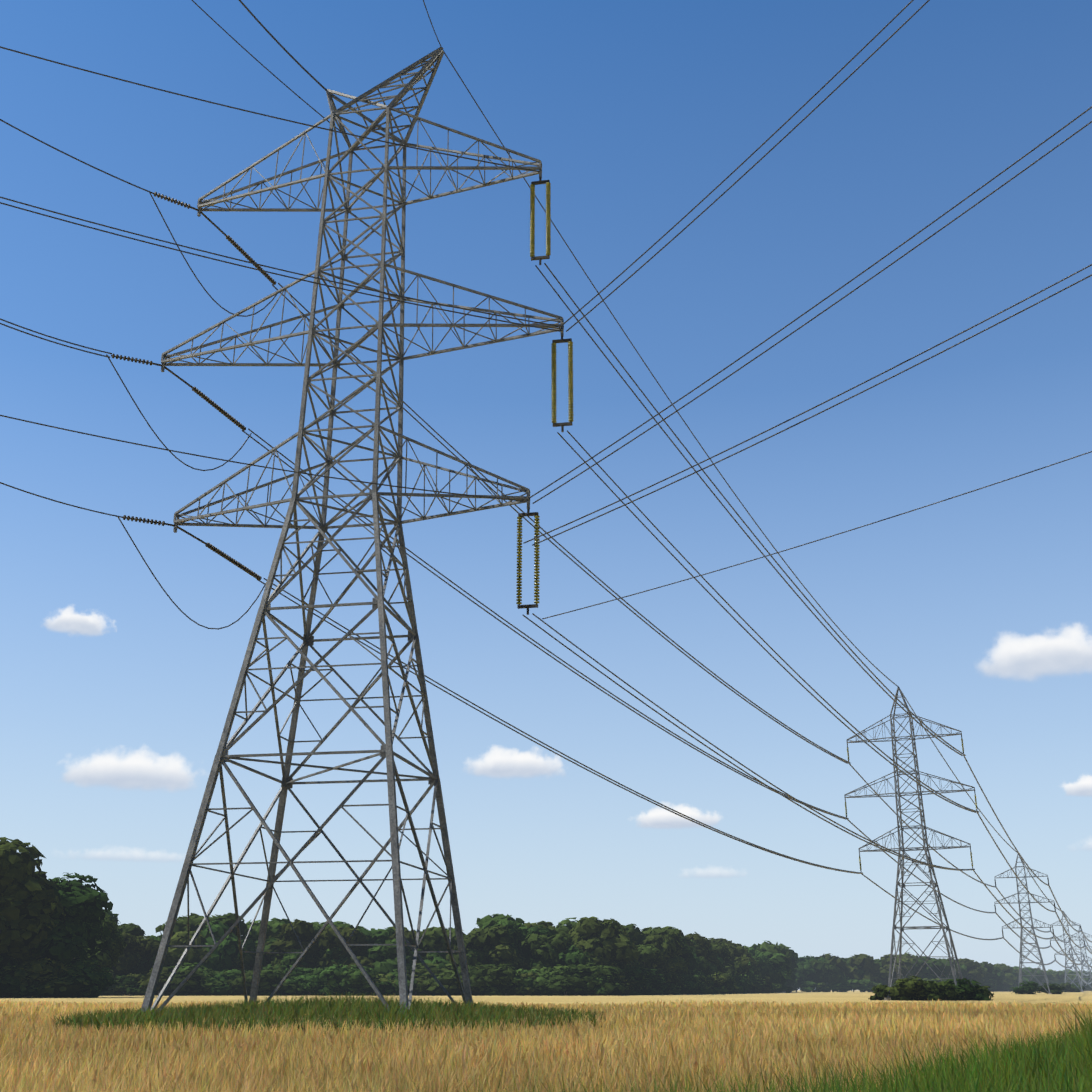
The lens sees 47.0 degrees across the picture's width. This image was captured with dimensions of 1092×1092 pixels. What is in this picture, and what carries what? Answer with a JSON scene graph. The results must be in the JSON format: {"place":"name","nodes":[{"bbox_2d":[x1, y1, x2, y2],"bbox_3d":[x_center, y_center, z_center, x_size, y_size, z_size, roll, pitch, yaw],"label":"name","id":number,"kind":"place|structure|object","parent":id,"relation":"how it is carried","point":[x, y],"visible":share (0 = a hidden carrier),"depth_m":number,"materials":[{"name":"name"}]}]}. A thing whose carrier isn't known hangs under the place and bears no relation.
{"place":"outdoors","nodes":[
{"label":"outdoors","id":0,"kind":"place"},
{"bbox_2d":[0,990,1091,1006],"bbox_3d":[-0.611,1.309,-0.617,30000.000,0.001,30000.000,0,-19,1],"label":"ground","id":1,"kind":"structure","parent":0,"point":[802,997],"depth_m":215.98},
{"bbox_2d":[0,955,44,997],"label":"bush","id":2,"kind":"object","parent":1,"relation":"on","point":[13,989],"visible":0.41,"depth_m":228.30,"materials":[{"name":"green plant"}]},
{"bbox_2d":[0,964,50,997],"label":"bush","id":3,"kind":"object","parent":1,"relation":"on","point":[33,993],"visible":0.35,"depth_m":228.46,"materials":[{"name":"green plant"}]},
{"bbox_2d":[0,837,65,964],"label":"tree","id":4,"kind":"object","parent":1,"relation":"on","point":[27,895],"visible":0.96,"depth_m":231.27,"materials":[{"name":"green plant"}]},
{"bbox_2d":[18,958,91,997],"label":"bush","id":5,"kind":"object","parent":1,"relation":"on","point":[40,970],"visible":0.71,"depth_m":229.04,"materials":[{"name":"green plant"}]},
{"bbox_2d":[30,872,112,966],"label":"tree","id":6,"kind":"object","parent":1,"relation":"on","point":[77,932],"visible":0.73,"depth_m":236.91,"materials":[{"name":"green plant"}]},
{"bbox_2d":[42,961,116,997],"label":"bush","id":7,"kind":"object","parent":1,"relation":"on","point":[98,980],"visible":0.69,"depth_m":232.99,"materials":[{"name":"green plant"}]},
{"bbox_2d":[76,913,126,971],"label":"tree","id":8,"kind":"object","parent":1,"relation":"on","point":[110,954],"visible":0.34,"depth_m":262.88,"materials":[{"name":"green plant"}]},
{"bbox_2d":[112,974,142,995],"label":"bush","id":9,"kind":"object","parent":1,"relation":"on","point":[130,990],"visible":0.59,"depth_m":313.94,"materials":[{"name":"green plant"}]},
{"bbox_2d":[117,923,145,973],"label":"tree","id":10,"kind":"object","parent":1,"relation":"on","point":[133,929],"visible":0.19,"depth_m":332.34,"materials":[{"name":"green plant"}]},
{"bbox_2d":[109,931,160,976],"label":"tree","id":11,"kind":"object","parent":1,"relation":"on","point":[135,948],"visible":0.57,"depth_m":321.11,"materials":[{"name":"green plant"}]},
{"bbox_2d":[135,935,161,974],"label":"tree","id":12,"kind":"object","parent":1,"relation":"on","point":[145,965],"visible":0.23,"depth_m":328.44,"materials":[{"name":"green plant"}]},
{"bbox_2d":[126,967,191,995],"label":"bush","id":13,"kind":"object","parent":1,"relation":"on","point":[163,978],"visible":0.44,"depth_m":314.66,"materials":[{"name":"green plant"}]},
{"bbox_2d":[142,963,204,995],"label":"bush","id":14,"kind":"object","parent":1,"relation":"on","point":[185,968],"visible":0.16,"depth_m":319.24,"materials":[{"name":"green plant"}]},
{"bbox_2d":[150,930,211,967],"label":"tree","id":15,"kind":"object","parent":1,"relation":"on","point":[193,955],"visible":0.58,"depth_m":326.98,"materials":[{"name":"green plant"}]},
{"bbox_2d":[162,970,212,995],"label":"bush","id":16,"kind":"object","parent":1,"relation":"on","point":[192,982],"visible":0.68,"depth_m":313.10,"materials":[{"name":"green plant"}]},
{"bbox_2d":[155,913,221,936],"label":"tree","id":17,"kind":"object","parent":1,"relation":"on","point":[195,921],"visible":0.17,"depth_m":339.92,"materials":[{"name":"green plant"}]},
{"bbox_2d":[182,969,229,995],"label":"bush","id":18,"kind":"object","parent":1,"relation":"on","point":[207,986],"visible":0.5,"depth_m":314.31,"materials":[{"name":"green plant"}]},
{"bbox_2d":[205,974,231,995],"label":"bush","id":19,"kind":"object","parent":1,"relation":"on","point":[218,991],"visible":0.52,"depth_m":314.62,"materials":[{"name":"green plant"}]},
{"bbox_2d":[195,920,248,972],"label":"tree","id":20,"kind":"object","parent":1,"relation":"on","point":[228,950],"visible":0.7,"depth_m":330.07,"materials":[{"name":"green plant"}]},
{"bbox_2d":[210,913,246,938],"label":"tree","id":21,"kind":"object","parent":1,"relation":"on","point":[229,919],"visible":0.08,"depth_m":336.63,"materials":[{"name":"green plant"}]},
{"bbox_2d":[216,969,241,995],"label":"bush","id":22,"kind":"object","parent":1,"relation":"on","point":[230,974],"visible":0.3,"depth_m":319.41,"materials":[{"name":"green plant"}]},
{"bbox_2d":[231,954,253,971],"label":"tree","id":23,"kind":"object","parent":1,"relation":"on","point":[248,962],"visible":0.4,"depth_m":330.13,"materials":[{"name":"green plant"}]},
{"bbox_2d":[226,970,260,995],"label":"bush","id":24,"kind":"object","parent":1,"relation":"on","point":[237,983],"visible":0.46,"depth_m":316.11,"materials":[{"name":"green plant"}]},
{"bbox_2d":[235,917,290,968],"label":"tree","id":25,"kind":"object","parent":1,"relation":"on","point":[274,926],"visible":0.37,"depth_m":336.78,"materials":[{"name":"green plant"}]},
{"bbox_2d":[247,969,303,995],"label":"bush","id":26,"kind":"object","parent":1,"relation":"on","point":[267,979],"visible":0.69,"depth_m":314.40,"materials":[{"name":"green plant"}]},
{"bbox_2d":[264,919,320,972],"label":"tree","id":27,"kind":"object","parent":1,"relation":"on","point":[305,931],"visible":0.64,"depth_m":332.38,"materials":[{"name":"green plant"}]},
{"bbox_2d":[281,949,307,970],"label":"tree","id":28,"kind":"object","parent":1,"relation":"on","point":[288,959],"visible":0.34,"depth_m":328.57,"materials":[{"name":"green plant"}]},
{"bbox_2d":[278,965,314,995],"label":"bush","id":29,"kind":"object","parent":1,"relation":"on","point":[290,980],"visible":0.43,"depth_m":321.70,"materials":[{"name":"green plant"}]},
{"bbox_2d":[288,974,332,995],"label":"bush","id":30,"kind":"object","parent":1,"relation":"on","point":[312,981],"visible":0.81,"depth_m":318.38,"materials":[{"name":"green plant"}]},
{"bbox_2d":[50,991,605,1038],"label":"pylon base weeds","id":31,"kind":"object","parent":1,"relation":"on","point":[370,1010],"visible":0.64,"depth_m":39.49,"materials":[{"name":"green plant"}]},
{"bbox_2d":[309,947,349,976],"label":"tree","id":32,"kind":"object","parent":1,"relation":"on","point":[317,972],"visible":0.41,"depth_m":329.45,"materials":[{"name":"green plant"}]},
{"bbox_2d":[312,921,353,951],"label":"tree","id":33,"kind":"object","parent":1,"relation":"on","point":[317,926],"visible":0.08,"depth_m":349.02,"materials":[{"name":"green plant"}]},
{"bbox_2d":[316,964,370,995],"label":"bush","id":34,"kind":"object","parent":1,"relation":"on","point":[331,975],"visible":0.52,"depth_m":318.55,"materials":[{"name":"green plant"}]},
{"bbox_2d":[315,926,373,971],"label":"tree","id":35,"kind":"object","parent":1,"relation":"on","point":[328,938],"visible":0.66,"depth_m":330.67,"materials":[{"name":"green plant"}]},
{"bbox_2d":[141,47,563,1014],"bbox_3d":[-8.724,-2.761,55.755,19.320,46.491,10.700,-3,-20,10],"label":"pylon","id":36,"kind":"object","parent":1,"relation":"on","point":[223,757],"visible":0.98,"depth_m":55.29,"materials":[{"name":"metal"}]},
{"bbox_2d":[0,0,1091,983],"bbox_3d":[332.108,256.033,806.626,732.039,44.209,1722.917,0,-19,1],"label":"conductors","id":37,"kind":"object","parent":36,"relation":"attached to","point":[621,489],"visible":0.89,"depth_m":62.69,"materials":[{"name":"grey metal"}]},
{"bbox_2d":[338,966,392,995],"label":"bush","id":38,"kind":"object","parent":1,"relation":"on","point":[357,979],"visible":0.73,"depth_m":315.59,"materials":[{"name":"green plant"}]},
{"bbox_2d":[357,926,395,952],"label":"tree","id":39,"kind":"object","parent":1,"relation":"on","point":[378,936],"visible":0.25,"depth_m":339.54,"materials":[{"name":"green plant"}]},
{"bbox_2d":[364,938,422,975],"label":"tree","id":40,"kind":"object","parent":1,"relation":"on","point":[384,958],"visible":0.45,"depth_m":328.50,"materials":[{"name":"green plant"}]},
{"bbox_2d":[378,969,419,995],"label":"bush","id":41,"kind":"object","parent":1,"relation":"on","point":[391,987],"visible":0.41,"depth_m":316.59,"materials":[{"name":"green plant"}]},
{"bbox_2d":[423,950,453,971],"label":"tree","id":42,"kind":"object","parent":1,"relation":"on","point":[436,958],"visible":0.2,"depth_m":330.31,"materials":[{"name":"green plant"}]},
{"bbox_2d":[419,926,465,968],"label":"tree","id":43,"kind":"object","parent":1,"relation":"on","point":[434,940],"visible":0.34,"depth_m":334.42,"materials":[{"name":"green plant"}]},
{"bbox_2d":[407,963,480,995],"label":"bush","id":44,"kind":"object","parent":1,"relation":"on","point":[433,989],"visible":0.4,"depth_m":319.21,"materials":[{"name":"green plant"}]},
{"bbox_2d":[426,970,480,995],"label":"bush","id":45,"kind":"object","parent":1,"relation":"on","point":[447,979],"visible":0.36,"depth_m":316.19,"materials":[{"name":"green plant"}]},
{"bbox_2d":[447,962,498,995],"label":"bush","id":46,"kind":"object","parent":1,"relation":"on","point":[474,972],"visible":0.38,"depth_m":318.65,"materials":[{"name":"green plant"}]},
{"bbox_2d":[445,924,514,967],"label":"tree","id":47,"kind":"object","parent":1,"relation":"on","point":[477,938],"visible":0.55,"depth_m":330.93,"materials":[{"name":"green plant"}]},
{"bbox_2d":[470,964,519,995],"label":"bush","id":48,"kind":"object","parent":1,"relation":"on","point":[501,975],"visible":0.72,"depth_m":316.04,"materials":[{"name":"green plant"}]},
{"bbox_2d":[476,914,524,968],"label":"tree","id":49,"kind":"object","parent":1,"relation":"on","point":[487,921],"visible":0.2,"depth_m":340.42,"materials":[{"name":"green plant"}]},
{"bbox_2d":[479,918,533,964],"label":"tree","id":50,"kind":"object","parent":1,"relation":"on","point":[520,933],"visible":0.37,"depth_m":334.16,"materials":[{"name":"green plant"}]},
{"bbox_2d":[484,976,528,995],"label":"bush","id":51,"kind":"object","parent":1,"relation":"on","point":[503,986],"visible":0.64,"depth_m":316.30,"materials":[{"name":"green plant"}]},
{"bbox_2d":[489,944,528,971],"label":"tree","id":52,"kind":"object","parent":1,"relation":"on","point":[504,954],"visible":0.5,"depth_m":326.97,"materials":[{"name":"green plant"}]},
{"bbox_2d":[509,968,551,995],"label":"bush","id":53,"kind":"object","parent":1,"relation":"on","point":[540,979],"visible":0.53,"depth_m":316.44,"materials":[{"name":"green plant"}]},
{"bbox_2d":[0,998,1091,1091],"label":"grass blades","id":54,"kind":"object","parent":1,"relation":"on","point":[773,1046],"visible":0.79,"depth_m":20.22,"materials":[{"name":"yellow plant"}]},
{"bbox_2d":[520,931,573,971],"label":"tree","id":55,"kind":"object","parent":1,"relation":"on","point":[546,949],"visible":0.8,"depth_m":328.34,"materials":[{"name":"green plant"}]},
{"bbox_2d":[521,925,572,969],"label":"tree","id":56,"kind":"object","parent":1,"relation":"on","point":[540,931],"visible":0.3,"depth_m":334.24,"materials":[{"name":"green plant"}]},
{"bbox_2d":[539,964,570,995],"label":"tree","id":57,"kind":"object","parent":1,"relation":"on","point":[556,971],"visible":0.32,"depth_m":319.54,"materials":[{"name":"green plant"}]},
{"bbox_2d":[535,975,593,995],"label":"bush","id":58,"kind":"object","parent":1,"relation":"on","point":[560,987],"visible":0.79,"depth_m":314.91,"materials":[{"name":"green plant"}]},
{"bbox_2d":[555,917,577,930],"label":"tree","id":59,"kind":"object","parent":1,"relation":"on","point":[567,924],"visible":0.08,"depth_m":347.11,"materials":[{"name":"green plant"}]},
{"bbox_2d":[549,945,597,971],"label":"tree","id":60,"kind":"object","parent":1,"relation":"on","point":[575,955],"visible":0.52,"depth_m":324.71,"materials":[{"name":"green plant"}]},
{"bbox_2d":[557,963,625,995],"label":"bush","id":61,"kind":"object","parent":1,"relation":"on","point":[582,978],"visible":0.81,"depth_m":316.39,"materials":[{"name":"green plant"}]},
{"bbox_2d":[577,976,607,995],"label":"bush","id":62,"kind":"object","parent":1,"relation":"on","point":[601,990],"visible":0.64,"depth_m":315.21,"materials":[{"name":"green plant"}]},
{"bbox_2d":[573,916,638,967],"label":"tree","id":63,"kind":"object","parent":1,"relation":"on","point":[617,945],"visible":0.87,"depth_m":332.90,"materials":[{"name":"green plant"}]},
{"bbox_2d":[615,923,643,944],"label":"tree","id":64,"kind":"object","parent":1,"relation":"on","point":[634,932],"visible":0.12,"depth_m":372.38,"materials":[{"name":"green plant"}]},
{"bbox_2d":[619,964,650,994],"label":"tree","id":65,"kind":"object","parent":1,"relation":"on","point":[637,976],"visible":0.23,"depth_m":332.08,"materials":[{"name":"green plant"}]},
{"bbox_2d":[635,944,662,970],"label":"tree","id":66,"kind":"object","parent":1,"relation":"on","point":[648,953],"visible":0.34,"depth_m":361.15,"materials":[{"name":"green plant"}]},
{"bbox_2d":[636,969,666,993],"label":"tree","id":67,"kind":"object","parent":1,"relation":"on","point":[657,983],"visible":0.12,"depth_m":352.83,"materials":[{"name":"green plant"}]},
{"bbox_2d":[639,933,673,973],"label":"tree","id":68,"kind":"object","parent":1,"relation":"on","point":[656,941],"visible":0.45,"depth_m":373.15,"materials":[{"name":"green plant"}]},
{"bbox_2d":[641,926,687,974],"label":"tree","id":69,"kind":"object","parent":1,"relation":"on","point":[679,963],"visible":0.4,"depth_m":378.47,"materials":[{"name":"green plant"}]},
{"bbox_2d":[675,936,693,974],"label":"tree","id":70,"kind":"object","parent":1,"relation":"on","point":[686,950],"visible":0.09,"depth_m":395.97,"materials":[{"name":"green plant"}]},
{"bbox_2d":[679,973,709,993],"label":"tree","id":71,"kind":"object","parent":1,"relation":"on","point":[694,990],"visible":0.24,"depth_m":392.48,"materials":[{"name":"green plant"}]},
{"bbox_2d":[684,932,709,961],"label":"tree","id":72,"kind":"object","parent":1,"relation":"on","point":[697,938],"visible":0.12,"depth_m":439.79,"materials":[{"name":"green plant"}]},
{"bbox_2d":[701,938,726,975],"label":"tree","id":73,"kind":"object","parent":1,"relation":"on","point":[713,958],"visible":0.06,"depth_m":446.01,"materials":[{"name":"green plant"}]},
{"bbox_2d":[711,942,731,961],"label":"tree","id":74,"kind":"object","parent":1,"relation":"on","point":[723,951],"visible":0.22,"depth_m":464.70,"materials":[{"name":"green plant"}]},
{"bbox_2d":[719,973,739,993],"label":"tree","id":75,"kind":"object","parent":1,"relation":"on","point":[729,986],"visible":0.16,"depth_m":430.17,"materials":[{"name":"green plant"}]},
{"bbox_2d":[723,957,746,978],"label":"tree","id":76,"kind":"object","parent":1,"relation":"on","point":[735,967],"visible":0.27,"depth_m":477.61,"materials":[{"name":"green plant"}]},
{"bbox_2d":[720,943,752,976],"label":"tree","id":77,"kind":"object","parent":1,"relation":"on","point":[738,950],"visible":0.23,"depth_m":497.32,"materials":[{"name":"green plant"}]},
{"bbox_2d":[746,947,768,975],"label":"tree","id":78,"kind":"object","parent":1,"relation":"on","point":[762,957],"visible":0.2,"depth_m":559.18,"materials":[{"name":"green plant"}]},
{"bbox_2d":[751,940,794,965],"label":"tree","id":79,"kind":"object","parent":1,"relation":"on","point":[764,946],"visible":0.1,"depth_m":596.03,"materials":[{"name":"green plant"}]},
{"bbox_2d":[759,951,791,984],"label":"tree","id":80,"kind":"object","parent":1,"relation":"on","point":[780,970],"visible":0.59,"depth_m":562.40,"materials":[{"name":"green plant"}]},
{"bbox_2d":[795,956,825,991],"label":"tree","id":81,"kind":"object","parent":1,"relation":"on","point":[804,960],"visible":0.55,"depth_m":745.19,"materials":[{"name":"green plant"}]},
{"bbox_2d":[810,957,844,984],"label":"tree","id":82,"kind":"object","parent":1,"relation":"on","point":[828,972],"visible":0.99,"depth_m":741.09,"materials":[{"name":"green plant"}]},
{"bbox_2d":[819,953,849,991],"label":"tree","id":83,"kind":"object","parent":1,"relation":"on","point":[841,965],"visible":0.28,"depth_m":749.47,"materials":[{"name":"green plant"}]},
{"bbox_2d":[846,954,882,991],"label":"tree","id":84,"kind":"object","parent":1,"relation":"on","point":[870,967],"visible":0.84,"depth_m":751.97,"materials":[{"name":"green plant"}]},
{"bbox_2d":[868,985,899,999],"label":"bush","id":85,"kind":"object","parent":1,"relation":"on","point":[878,990],"visible":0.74,"depth_m":179.75,"materials":[{"name":"green plant"}]},
{"bbox_2d":[876,964,906,985],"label":"tree","id":86,"kind":"object","parent":1,"relation":"on","point":[883,973],"visible":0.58,"depth_m":750.88,"materials":[{"name":"green plant"}]},
{"bbox_2d":[883,976,930,1000],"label":"bush","id":87,"kind":"object","parent":1,"relation":"on","point":[908,989],"visible":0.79,"depth_m":174.65,"materials":[{"name":"green plant"}]},
{"bbox_2d":[844,687,974,999],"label":"pylon","id":88,"kind":"object","parent":1,"relation":"on","point":[902,862],"visible":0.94,"depth_m":188.63,"materials":[{"name":"grey metal"}]},
{"bbox_2d":[917,957,949,978],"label":"tree","id":89,"kind":"object","parent":1,"relation":"on","point":[929,972],"visible":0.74,"depth_m":765.44,"materials":[{"name":"green plant"}]},
{"bbox_2d":[922,979,966,1000],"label":"bush","id":90,"kind":"object","parent":1,"relation":"on","point":[942,991],"visible":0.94,"depth_m":172.77,"materials":[{"name":"green plant"}]},
{"bbox_2d":[929,978,990,1000],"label":"bush","id":91,"kind":"object","parent":1,"relation":"on","point":[965,989],"visible":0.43,"depth_m":176.37,"materials":[{"name":"green plant"}]},
{"bbox_2d":[952,958,983,984],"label":"tree","id":92,"kind":"object","parent":1,"relation":"on","point":[973,973],"visible":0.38,"depth_m":861.33,"materials":[{"name":"green plant"}]},
{"bbox_2d":[993,963,1016,986],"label":"tree","id":93,"kind":"object","parent":1,"relation":"on","point":[1009,978],"visible":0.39,"depth_m":1031.29,"materials":[{"name":"green plant"}]},
{"bbox_2d":[994,854,1054,993],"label":"pylon","id":94,"kind":"object","parent":1,"relation":"on","point":[1021,962],"visible":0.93,"depth_m":427.71,"materials":[{"name":"grey metal"}]},
{"bbox_2d":[111,177,1091,960],"bbox_3d":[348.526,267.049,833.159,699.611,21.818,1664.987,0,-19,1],"label":"line fittings","id":95,"kind":"object","parent":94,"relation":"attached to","point":[243,427],"visible":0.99,"depth_m":60.07,"materials":[{"name":"grey metal"}]},
{"bbox_2d":[516,182,976,869],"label":"insulator strings","id":96,"kind":"object","parent":95,"relation":"on","point":[554,346],"visible":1,"depth_m":55.46,"materials":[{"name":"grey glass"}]},
{"bbox_2d":[1010,980,1039,993],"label":"bush","id":97,"kind":"object","parent":1,"relation":"on","point":[1029,987],"visible":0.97,"depth_m":416.09,"materials":[{"name":"green plant"}]},
{"bbox_2d":[1035,983,1064,993],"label":"bush","id":98,"kind":"object","parent":1,"relation":"on","point":[1054,988],"visible":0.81,"depth_m":420.40,"materials":[{"name":"green plant"}]},
{"bbox_2d":[1050,912,1084,991],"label":"pylon","id":99,"kind":"object","parent":1,"relation":"on","point":[1072,954],"visible":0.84,"depth_m":753.62,"materials":[{"name":"grey metal"}]},
{"bbox_2d":[1069,926,1091,987],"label":"pylon","id":100,"kind":"object","parent":1,"relation":"on","point":[1081,956],"visible":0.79,"depth_m":921.32,"materials":[{"name":"grey metal"}]},
{"bbox_2d":[0,0,1091,989],"label":"sky","id":101,"kind":"structure","parent":0,"point":[115,704],"materials":[{"name":"blue"}]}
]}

